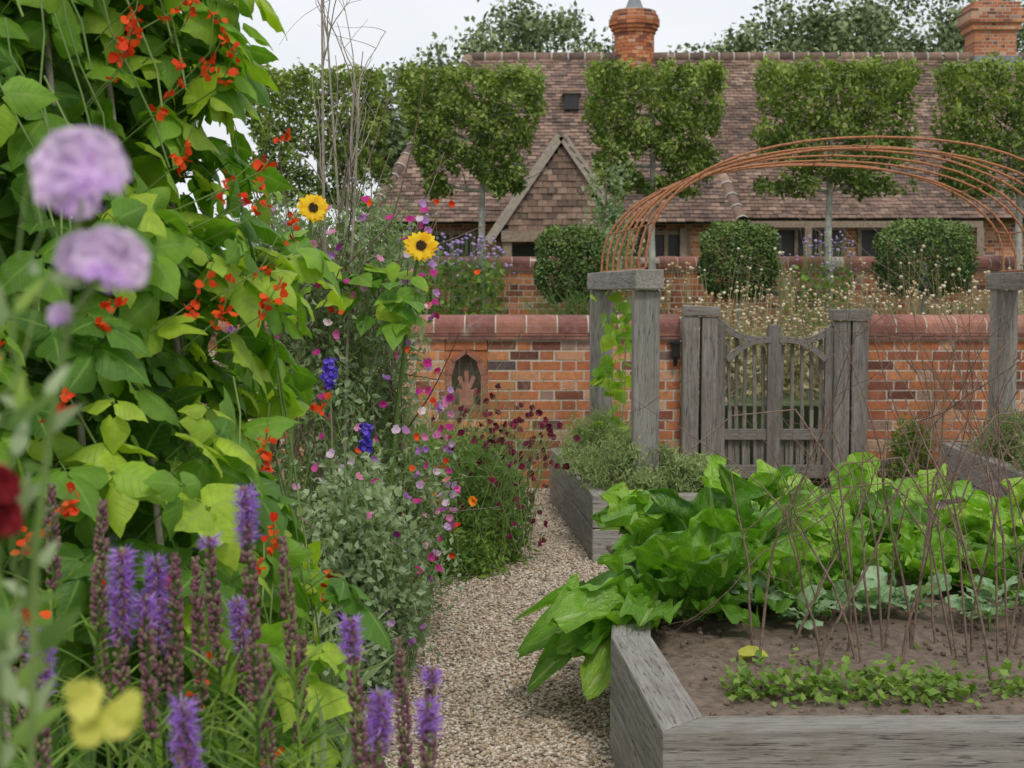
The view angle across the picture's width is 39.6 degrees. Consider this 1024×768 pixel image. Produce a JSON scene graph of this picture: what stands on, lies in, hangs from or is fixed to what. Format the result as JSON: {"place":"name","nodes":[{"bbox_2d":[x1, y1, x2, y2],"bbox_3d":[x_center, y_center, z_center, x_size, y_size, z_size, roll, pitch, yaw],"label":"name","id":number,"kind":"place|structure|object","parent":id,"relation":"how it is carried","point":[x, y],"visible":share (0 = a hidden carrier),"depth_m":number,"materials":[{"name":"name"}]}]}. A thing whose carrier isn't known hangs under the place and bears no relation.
{"place":"outdoors","nodes":[
{"label":"outdoors","id":0,"kind":"place"},
{"bbox_2d":[37,486,375,749],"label":"border soil","id":1,"kind":"structure","parent":0,"point":[364,700],"depth_m":5.20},
{"bbox_2d":[2,595,74,765],"bbox_3d":[-0.740,0.841,2.255,0.240,1.025,0.225,0,4,0],"label":"liatris","id":2,"kind":"object","parent":1,"relation":"on","point":[20,715],"visible":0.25,"depth_m":2.23,"materials":[{"name":"green plant"}]},
{"bbox_2d":[5,626,84,767],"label":"liatris","id":3,"kind":"object","parent":1,"relation":"on","point":[46,674],"visible":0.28,"depth_m":1.93,"materials":[{"name":"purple plant"}]},
{"bbox_2d":[1,483,103,767],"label":"liatris","id":4,"kind":"object","parent":1,"relation":"on","point":[56,559],"visible":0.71,"depth_m":2.32,"materials":[{"name":"green plant"}]},
{"bbox_2d":[16,499,171,767],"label":"liatris","id":5,"kind":"object","parent":1,"relation":"on","point":[100,622],"visible":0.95,"depth_m":2.22,"materials":[{"name":"green plant"}]},
{"bbox_2d":[59,556,167,767],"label":"liatris","id":6,"kind":"object","parent":1,"relation":"on","point":[103,675],"visible":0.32,"depth_m":2.44,"materials":[{"name":"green plant"}]},
{"bbox_2d":[53,543,193,767],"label":"liatris","id":7,"kind":"object","parent":1,"relation":"on","point":[121,612],"visible":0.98,"depth_m":2.02,"materials":[{"name":"purple plant"}]},
{"bbox_2d":[113,589,204,767],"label":"liatris","id":8,"kind":"object","parent":1,"relation":"on","point":[143,604],"visible":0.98,"depth_m":2.03,"materials":[{"name":"purple plant"}]},
{"bbox_2d":[124,550,228,767],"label":"liatris","id":9,"kind":"object","parent":1,"relation":"on","point":[158,584],"visible":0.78,"depth_m":2.12,"materials":[{"name":"purple plant"}]},
{"bbox_2d":[123,552,234,767],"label":"liatris","id":10,"kind":"object","parent":1,"relation":"on","point":[175,589],"visible":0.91,"depth_m":2.13,"materials":[{"name":"brown plant"}]},
{"bbox_2d":[0,0,391,767],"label":"runner bean plant","id":11,"kind":"object","parent":1,"relation":"on","point":[160,444],"visible":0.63,"depth_m":3.01,"materials":[{"name":"green plant"}]},
{"bbox_2d":[2,594,411,767],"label":"border foliage","id":12,"kind":"object","parent":1,"relation":"on","point":[332,679],"visible":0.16,"depth_m":3.23,"materials":[{"name":"green plant"}]},
{"bbox_2d":[166,555,254,767],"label":"liatris","id":13,"kind":"object","parent":1,"relation":"on","point":[199,601],"visible":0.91,"depth_m":2.43,"materials":[{"name":"brown plant"}]},
{"bbox_2d":[234,194,341,504],"bbox_3d":[-0.931,0.197,5.598,0.436,1.871,0.396,3,5,41],"label":"sunflower","id":14,"kind":"object","parent":1,"relation":"on","point":[311,208],"visible":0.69,"depth_m":5.46,"materials":[{"name":"yellow plant"}]},
{"bbox_2d":[252,634,349,767],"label":"liatris","id":15,"kind":"object","parent":1,"relation":"on","point":[302,642],"visible":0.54,"depth_m":2.64,"materials":[{"name":"green plant"}]},
{"bbox_2d":[260,0,397,493],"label":"hazel sticks","id":16,"kind":"object","parent":1,"relation":"on","point":[356,100],"visible":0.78,"depth_m":5.85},
{"bbox_2d":[320,357,373,500],"bbox_3d":[-0.634,0.511,5.575,0.207,1.247,0.251,0,4,0],"label":"delphinium","id":17,"kind":"object","parent":1,"relation":"on","point":[328,376],"visible":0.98,"depth_m":5.46,"materials":[{"name":"blue plant"}]},
{"bbox_2d":[209,48,497,652],"bbox_3d":[-0.719,-0.138,5.997,1.338,2.728,2.073,0,4,0],"label":"sweet pea plant","id":18,"kind":"object","parent":1,"relation":"on","point":[382,387],"visible":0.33,"depth_m":5.94,"materials":[{"name":"green plant"}]},
{"bbox_2d":[256,330,518,703],"bbox_3d":[-0.572,0.609,5.296,1.196,1.636,1.318,0,4,0],"label":"rose campion","id":19,"kind":"object","parent":1,"relation":"on","point":[362,528],"visible":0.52,"depth_m":5.22,"materials":[{"name":"green plant"}]},
{"bbox_2d":[287,306,630,599],"bbox_3d":[-0.317,0.334,8.337,1.954,1.632,3.679,0,4,0],"label":"cosmos foliage bush","id":20,"kind":"object","parent":1,"relation":"on","point":[490,544],"visible":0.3,"depth_m":7.67,"materials":[{"name":"green plant"}]},
{"bbox_2d":[71,0,1023,250],"label":"sky","id":21,"kind":"structure","parent":0,"point":[408,25],"materials":[{"name":"white"}]},
{"bbox_2d":[516,290,631,314],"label":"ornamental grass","id":22,"kind":"object","parent":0,"point":[581,310],"depth_m":12.30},
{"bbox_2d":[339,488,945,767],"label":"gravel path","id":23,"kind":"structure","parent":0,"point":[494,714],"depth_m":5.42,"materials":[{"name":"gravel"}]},
{"bbox_2d":[0,126,149,767],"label":"plant","id":24,"kind":"object","parent":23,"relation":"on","point":[76,172],"visible":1,"depth_m":0.83,"materials":[{"name":"purple plant"}]},
{"bbox_2d":[164,692,205,767],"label":"liatris","id":25,"kind":"object","parent":23,"relation":"on","point":[185,736],"visible":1,"depth_m":1.73,"materials":[{"name":"purple plant"}]},
{"bbox_2d":[178,531,284,767],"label":"liatris","id":26,"kind":"object","parent":23,"relation":"on","point":[214,632],"visible":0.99,"depth_m":2.23,"materials":[{"name":"green plant"}]},
{"bbox_2d":[205,594,292,767],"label":"liatris","id":27,"kind":"object","parent":23,"relation":"on","point":[237,619],"visible":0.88,"depth_m":2.53,"materials":[{"name":"purple plant"}]},
{"bbox_2d":[193,479,328,767],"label":"liatris","id":28,"kind":"object","parent":23,"relation":"on","point":[246,503],"visible":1,"depth_m":2.12,"materials":[{"name":"purple plant"}]},
{"bbox_2d":[259,644,276,767],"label":"liatris","id":29,"kind":"object","parent":23,"relation":"on","point":[270,748],"visible":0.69,"depth_m":2.23,"materials":[{"name":"brown plant"}]},
{"bbox_2d":[260,535,346,767],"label":"liatris","id":30,"kind":"object","parent":23,"relation":"on","point":[284,592],"visible":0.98,"depth_m":2.38,"materials":[{"name":"green plant"}]},
{"bbox_2d":[293,610,406,767],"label":"liatris","id":31,"kind":"object","parent":23,"relation":"on","point":[352,649],"visible":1,"depth_m":2.23,"materials":[{"name":"purple plant"}]},
{"bbox_2d":[315,231,438,501],"bbox_3d":[-0.519,0.257,5.729,0.430,1.736,0.470,3,5,34],"label":"sunflower","id":32,"kind":"object","parent":23,"relation":"on","point":[396,315],"visible":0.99,"depth_m":5.66,"materials":[{"name":"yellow plant"}]},
{"bbox_2d":[363,687,398,767],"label":"liatris","id":33,"kind":"object","parent":23,"relation":"on","point":[378,725],"visible":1,"depth_m":1.93,"materials":[{"name":"purple plant"}]},
{"bbox_2d":[394,636,413,767],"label":"liatris","id":34,"kind":"object","parent":23,"relation":"on","point":[404,750],"visible":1,"depth_m":2.33,"materials":[{"name":"brown plant"}]},
{"bbox_2d":[411,692,445,767],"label":"liatris","id":35,"kind":"object","parent":23,"relation":"on","point":[427,715],"visible":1,"depth_m":1.93,"materials":[{"name":"purple plant"}]},
{"bbox_2d":[416,663,444,765],"bbox_3d":[-0.159,0.901,2.359,0.211,0.891,0.245,3,5,35],"label":"liatris","id":36,"kind":"object","parent":23,"relation":"on","point":[432,678],"visible":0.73,"depth_m":2.33,"materials":[{"name":"purple plant"}]},
{"bbox_2d":[431,383,580,546],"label":"chocolate cosmos","id":37,"kind":"object","parent":23,"relation":"on","point":[513,424],"visible":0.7,"depth_m":7.83,"materials":[{"name":"red plant"}]},
{"bbox_2d":[587,269,663,487],"bbox_3d":[0.695,0.068,9.074,0.165,1.568,1.947,0,4,-5],"label":"timber arch frame","id":38,"kind":"object","parent":23,"relation":"on","point":[645,286],"visible":0.61,"depth_m":8.15,"materials":[{"name":"grey wood"}]},
{"bbox_2d":[600,135,1023,272],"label":"rusty garden arch","id":39,"kind":"structure","parent":38,"relation":"on","point":[685,183],"depth_m":8.85,"materials":[{"name":"metal"}]},
{"bbox_2d":[550,448,702,561],"bbox_3d":[0.760,0.719,8.992,0.828,0.375,2.407,0,4,-4],"label":"raised bed","id":40,"kind":"object","parent":23,"relation":"on","point":[577,506],"visible":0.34,"depth_m":8.27,"materials":[{"name":"grey wood"}]},
{"bbox_2d":[680,305,871,489],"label":"gate posts","id":41,"kind":"object","parent":23,"relation":"on","point":[699,392],"visible":0.65,"depth_m":10.58,"materials":[{"name":"grey wood"}]},
{"bbox_2d":[717,319,833,477],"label":"garden gate","id":42,"kind":"structure","parent":41,"relation":"attached to","point":[773,434],"depth_m":10.64,"materials":[{"name":"grey wood"}]},
{"bbox_2d":[610,543,1023,767],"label":"raised bed","id":43,"kind":"object","parent":23,"relation":"on","point":[657,720],"visible":0.54,"depth_m":3.58,"materials":[{"name":"grey wood"}]},
{"bbox_2d":[605,544,1023,716],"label":"bed soil","id":44,"kind":"structure","parent":43,"relation":"in","point":[696,653],"depth_m":4.58,"materials":[{"name":"soil"}]},
{"bbox_2d":[511,573,760,700],"bbox_3d":[0.567,0.849,4.874,1.052,0.439,0.539,-2,4,-30],"label":"chard plant","id":45,"kind":"object","parent":44,"relation":"on","point":[584,617],"visible":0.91,"depth_m":4.78,"materials":[{"name":"green plant"}]},
{"bbox_2d":[515,508,818,658],"bbox_3d":[0.517,0.728,5.104,0.842,0.520,0.922,-3,5,-34],"label":"chard plant","id":46,"kind":"object","parent":44,"relation":"on","point":[692,561],"visible":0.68,"depth_m":4.93,"materials":[{"name":"green plant"}]},
{"bbox_2d":[590,482,769,534],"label":"chard plant","id":47,"kind":"object","parent":44,"relation":"on","point":[618,496],"visible":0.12,"depth_m":6.15,"materials":[{"name":"green plant"}]},
{"bbox_2d":[593,489,767,574],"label":"chard plant","id":48,"kind":"object","parent":44,"relation":"on","point":[642,527],"visible":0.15,"depth_m":5.62,"materials":[{"name":"green plant"}]},
{"bbox_2d":[646,463,823,605],"bbox_3d":[0.794,0.583,5.402,0.683,0.538,0.643,2,4,24],"label":"chard plant","id":49,"kind":"object","parent":44,"relation":"on","point":[722,516],"visible":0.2,"depth_m":5.45,"materials":[{"name":"green plant"}]},
{"bbox_2d":[704,454,823,515],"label":"chard plant","id":50,"kind":"object","parent":44,"relation":"on","point":[763,477],"visible":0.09,"depth_m":6.26,"materials":[{"name":"green plant"}]},
{"bbox_2d":[730,532,832,617],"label":"chard plant","id":51,"kind":"object","parent":44,"relation":"on","point":[779,568],"visible":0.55,"depth_m":5.08,"materials":[{"name":"green plant"}]},
{"bbox_2d":[698,476,900,575],"bbox_3d":[1.023,0.589,5.955,0.721,0.415,1.120,-1,4,-19],"label":"chard plant","id":52,"kind":"object","parent":44,"relation":"on","point":[715,482],"visible":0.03,"depth_m":5.81,"materials":[{"name":"green plant"}]},
{"bbox_2d":[598,173,1023,686],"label":"pea sticks","id":53,"kind":"object","parent":44,"relation":"on","point":[927,534],"visible":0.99,"depth_m":4.49,"materials":[{"name":"wood"}]},
{"bbox_2d":[769,488,918,579],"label":"chard plant","id":54,"kind":"object","parent":44,"relation":"on","point":[849,519],"visible":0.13,"depth_m":5.99,"materials":[{"name":"green plant"}]},
{"bbox_2d":[798,528,892,618],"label":"chard plant","id":55,"kind":"object","parent":44,"relation":"on","point":[836,572],"visible":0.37,"depth_m":5.35,"materials":[{"name":"green plant"}]},
{"bbox_2d":[817,462,904,525],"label":"chard plant","id":56,"kind":"object","parent":44,"relation":"on","point":[848,479],"visible":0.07,"depth_m":6.20,"materials":[{"name":"green plant"}]},
{"bbox_2d":[712,642,1023,712],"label":"seedling row","id":57,"kind":"object","parent":44,"relation":"on","point":[936,678],"visible":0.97,"depth_m":4.09,"materials":[{"name":"green plant"}]},
{"bbox_2d":[728,561,1023,631],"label":"brassica row","id":58,"kind":"object","parent":44,"relation":"on","point":[899,600],"visible":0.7,"depth_m":5.02,"materials":[{"name":"green plant"}]},
{"bbox_2d":[845,452,967,549],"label":"chard plant","id":59,"kind":"object","parent":44,"relation":"on","point":[857,457],"visible":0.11,"depth_m":6.45,"materials":[{"name":"green plant"}]},
{"bbox_2d":[858,490,994,585],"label":"chard plant","id":60,"kind":"object","parent":44,"relation":"on","point":[922,515],"visible":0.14,"depth_m":5.96,"materials":[{"name":"green plant"}]},
{"bbox_2d":[876,526,984,589],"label":"chard plant","id":61,"kind":"object","parent":44,"relation":"on","point":[906,544],"visible":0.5,"depth_m":5.49,"materials":[{"name":"green plant"}]},
{"bbox_2d":[923,540,1023,596],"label":"chard plant","id":62,"kind":"object","parent":44,"relation":"on","point":[1010,564],"visible":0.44,"depth_m":5.38,"materials":[{"name":"green plant"}]},
{"bbox_2d":[942,482,1023,545],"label":"chard plant","id":63,"kind":"object","parent":44,"relation":"on","point":[978,505],"visible":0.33,"depth_m":5.96,"materials":[{"name":"green plant"}]},
{"bbox_2d":[956,477,1023,532],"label":"chard plant","id":64,"kind":"object","parent":44,"relation":"on","point":[1005,502],"visible":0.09,"depth_m":6.20,"materials":[{"name":"green plant"}]},
{"bbox_2d":[940,442,1023,504],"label":"raised bed","id":65,"kind":"object","parent":23,"relation":"on","point":[952,457],"visible":0.3,"depth_m":9.31,"materials":[{"name":"grey wood"}]},
{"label":"bed soil","id":66,"kind":"structure","parent":65,"relation":"in","visible":0},
{"bbox_2d":[725,179,1023,509],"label":"bare shrub","id":67,"kind":"object","parent":66,"relation":"on","point":[960,408],"visible":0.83,"depth_m":8.45,"materials":[{"name":"brown plant"}]},
{"bbox_2d":[957,404,1023,463],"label":"lavender bush","id":68,"kind":"object","parent":66,"relation":"on","point":[1005,427],"visible":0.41,"depth_m":9.35,"materials":[{"name":"green plant"}]},
{"bbox_2d":[986,272,1023,453],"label":"timber arch frame","id":69,"kind":"object","parent":23,"relation":"on","point":[993,285],"visible":0.65,"depth_m":9.83,"materials":[{"name":"grey wood"}]},
{"bbox_2d":[362,52,1023,222],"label":"ridge tiles","id":70,"kind":"object","parent":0,"point":[728,188],"visible":0.49,"depth_m":29.05,"materials":[{"name":"tile"}]},
{"bbox_2d":[362,58,744,222],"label":"roof front","id":71,"kind":"structure","parent":70,"relation":"attached to","point":[711,204],"depth_m":26.27,"materials":[{"name":"tile"}]},
{"bbox_2d":[609,0,659,70],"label":"chimney","id":72,"kind":"object","parent":70,"relation":"on","point":[634,25],"visible":0.64,"depth_m":28.74,"materials":[{"name":"brick"}]},
{"bbox_2d":[676,59,1023,219],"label":"roof wing","id":73,"kind":"structure","parent":70,"relation":"attached to","point":[927,200],"depth_m":27.94,"materials":[{"name":"tile"}]},
{"bbox_2d":[679,363,828,482],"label":"terrace ground","id":74,"kind":"structure","parent":0,"point":[749,408],"depth_m":11.08,"materials":[{"name":"green plant"}]},
{"bbox_2d":[244,57,395,295],"bbox_3d":[-2.150,-1.862,15.908,1.705,3.521,0.928,0,4,0],"label":"pleached hornbeam","id":75,"kind":"object","parent":74,"relation":"on","point":[300,79],"visible":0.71,"depth_m":15.58,"materials":[{"name":"green plant"}]},
{"bbox_2d":[325,49,438,194],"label":"oak tree","id":76,"kind":"object","parent":74,"relation":"on","point":[389,76],"visible":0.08,"depth_m":51.21,"materials":[{"name":"green plant"}]},
{"bbox_2d":[382,213,514,314],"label":"tall perennials","id":77,"kind":"object","parent":74,"relation":"on","point":[453,266],"visible":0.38,"depth_m":15.41,"materials":[{"name":"green plant"}]},
{"bbox_2d":[354,24,557,169],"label":"oak tree","id":78,"kind":"object","parent":74,"relation":"on","point":[399,144],"visible":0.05,"depth_m":48.90,"materials":[{"name":"green plant"}]},
{"bbox_2d":[393,58,548,314],"bbox_3d":[-0.452,-1.859,15.910,1.757,3.515,0.972,0,4,0],"label":"pleached hornbeam","id":79,"kind":"object","parent":74,"relation":"on","point":[502,182],"visible":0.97,"depth_m":15.56,"materials":[{"name":"green plant"}]},
{"bbox_2d":[449,0,613,63],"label":"oak tree","id":80,"kind":"object","parent":74,"relation":"on","point":[523,26],"visible":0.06,"depth_m":49.86,"materials":[{"name":"green plant"}]},
{"bbox_2d":[485,133,637,256],"bbox_3d":[0.820,-2.535,25.387,2.584,3.512,3.158,0,4,0],"label":"porch","id":81,"kind":"object","parent":74,"relation":"on","point":[547,197],"visible":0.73,"depth_m":23.86,"materials":[{"name":"tile"}]},
{"bbox_2d":[532,223,609,314],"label":"box shrub","id":82,"kind":"object","parent":74,"relation":"on","point":[543,267],"visible":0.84,"depth_m":14.00,"materials":[{"name":"green plant"}]},
{"bbox_2d":[208,256,1023,362],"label":"brick wall","id":83,"kind":"structure","parent":74,"relation":"on","point":[523,282],"depth_m":17.46,"materials":[{"name":"brick"}]},
{"bbox_2d":[575,150,660,314],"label":"climbing shrub","id":84,"kind":"object","parent":74,"relation":"on","point":[607,212],"visible":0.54,"depth_m":15.09,"materials":[{"name":"green plant"}]},
{"bbox_2d":[580,54,728,268],"bbox_3d":[1.579,-1.876,15.916,1.637,3.548,0.958,0,4,0],"label":"pleached hornbeam","id":85,"kind":"object","parent":74,"relation":"on","point":[707,76],"visible":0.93,"depth_m":15.56,"materials":[{"name":"green plant"}]},
{"bbox_2d":[386,220,1023,256],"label":"house walls","id":86,"kind":"structure","parent":74,"relation":"on","point":[991,244],"depth_m":27.45,"materials":[{"name":"brick"}]},
{"bbox_2d":[405,221,983,256],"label":"windows and frames","id":87,"kind":"structure","parent":86,"relation":"in","point":[676,243],"depth_m":26.86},
{"bbox_2d":[668,21,776,52],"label":"oak tree","id":88,"kind":"object","parent":74,"relation":"on","point":[741,39],"visible":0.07,"depth_m":48.32,"materials":[{"name":"green plant"}]},
{"bbox_2d":[695,219,781,354],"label":"box shrub","id":89,"kind":"object","parent":74,"relation":"on","point":[740,229],"visible":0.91,"depth_m":14.00,"materials":[{"name":"green plant"}]},
{"bbox_2d":[776,225,856,364],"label":"tall perennials","id":90,"kind":"object","parent":74,"relation":"on","point":[806,279],"visible":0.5,"depth_m":15.46,"materials":[{"name":"green plant"}]},
{"bbox_2d":[738,0,926,52],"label":"oak tree","id":91,"kind":"object","parent":74,"relation":"on","point":[837,34],"visible":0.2,"depth_m":48.12,"materials":[{"name":"green plant"}]},
{"bbox_2d":[746,49,927,369],"bbox_3d":[3.605,-1.904,15.901,1.911,3.606,0.951,0,4,0],"label":"pleached hornbeam","id":92,"kind":"object","parent":74,"relation":"on","point":[854,76],"visible":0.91,"depth_m":15.58,"materials":[{"name":"green plant"}]},
{"bbox_2d":[803,0,981,52],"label":"oak tree","id":93,"kind":"object","parent":74,"relation":"on","point":[911,44],"visible":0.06,"depth_m":50.97,"materials":[{"name":"green plant"}]},
{"bbox_2d":[870,216,979,314],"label":"box shrub","id":94,"kind":"object","parent":74,"relation":"on","point":[962,250],"visible":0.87,"depth_m":13.98,"materials":[{"name":"green plant"}]},
{"bbox_2d":[918,0,1023,52],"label":"oak tree","id":95,"kind":"object","parent":74,"relation":"on","point":[1020,35],"visible":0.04,"depth_m":50.84,"materials":[{"name":"green plant"}]},
{"bbox_2d":[927,51,1023,314],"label":"pleached hornbeam","id":96,"kind":"object","parent":74,"relation":"on","point":[975,73],"visible":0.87,"depth_m":15.60,"materials":[{"name":"green plant"}]},
{"bbox_2d":[812,483,828,487],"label":"ground","id":97,"kind":"structure","parent":0,"point":[818,484],"depth_m":10.99,"materials":[{"name":"green plant"}]},
{"bbox_2d":[203,314,680,487],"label":"brick wall","id":98,"kind":"structure","parent":97,"relation":"on","point":[539,337],"depth_m":10.72,"materials":[{"name":"brick"}]},
{"bbox_2d":[865,409,953,482],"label":"green shrub","id":99,"kind":"object","parent":97,"relation":"on","point":[903,453],"visible":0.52,"depth_m":10.27,"materials":[{"name":"green plant"}]},
{"bbox_2d":[856,314,1023,477],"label":"brick wall","id":100,"kind":"structure","parent":97,"relation":"on","point":[899,394],"depth_m":10.72,"materials":[{"name":"brick"}]},
{"bbox_2d":[660,245,1023,401],"bbox_3d":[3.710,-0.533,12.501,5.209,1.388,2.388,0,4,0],"label":"scabious meadow","id":101,"kind":"structure","parent":0,"point":[746,330],"depth_m":12.16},
{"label":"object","id":102,"kind":"object","parent":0,"visible":0},
{"bbox_2d":[957,0,1023,69],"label":"chimney","id":103,"kind":"object","parent":102,"relation":"on","point":[985,27],"visible":0.62,"depth_m":30.53,"materials":[{"name":"brick"}]},
{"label":"bed soil","id":104,"kind":"structure","parent":0,"visible":0},
{"bbox_2d":[550,404,630,474],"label":"lavender bush","id":105,"kind":"object","parent":104,"relation":"on","point":[591,436],"visible":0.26,"depth_m":9.23,"materials":[{"name":"green plant"}]},
{"bbox_2d":[583,290,631,442],"bbox_3d":[0.676,-0.038,9.177,0.452,1.167,0.673,0,4,0],"label":"climbing bean","id":106,"kind":"object","parent":104,"relation":"on","point":[611,337],"visible":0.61,"depth_m":9.17,"materials":[{"name":"green plant"}]},
{"bbox_2d":[561,424,690,491],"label":"lavender bush","id":107,"kind":"object","parent":104,"relation":"on","point":[616,466],"visible":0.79,"depth_m":8.14,"materials":[{"name":"green plant"}]},
{"bbox_2d":[655,450,746,492],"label":"lavender bush","id":108,"kind":"object","parent":104,"relation":"on","point":[689,471],"visible":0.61,"depth_m":8.06,"materials":[{"name":"green plant"}]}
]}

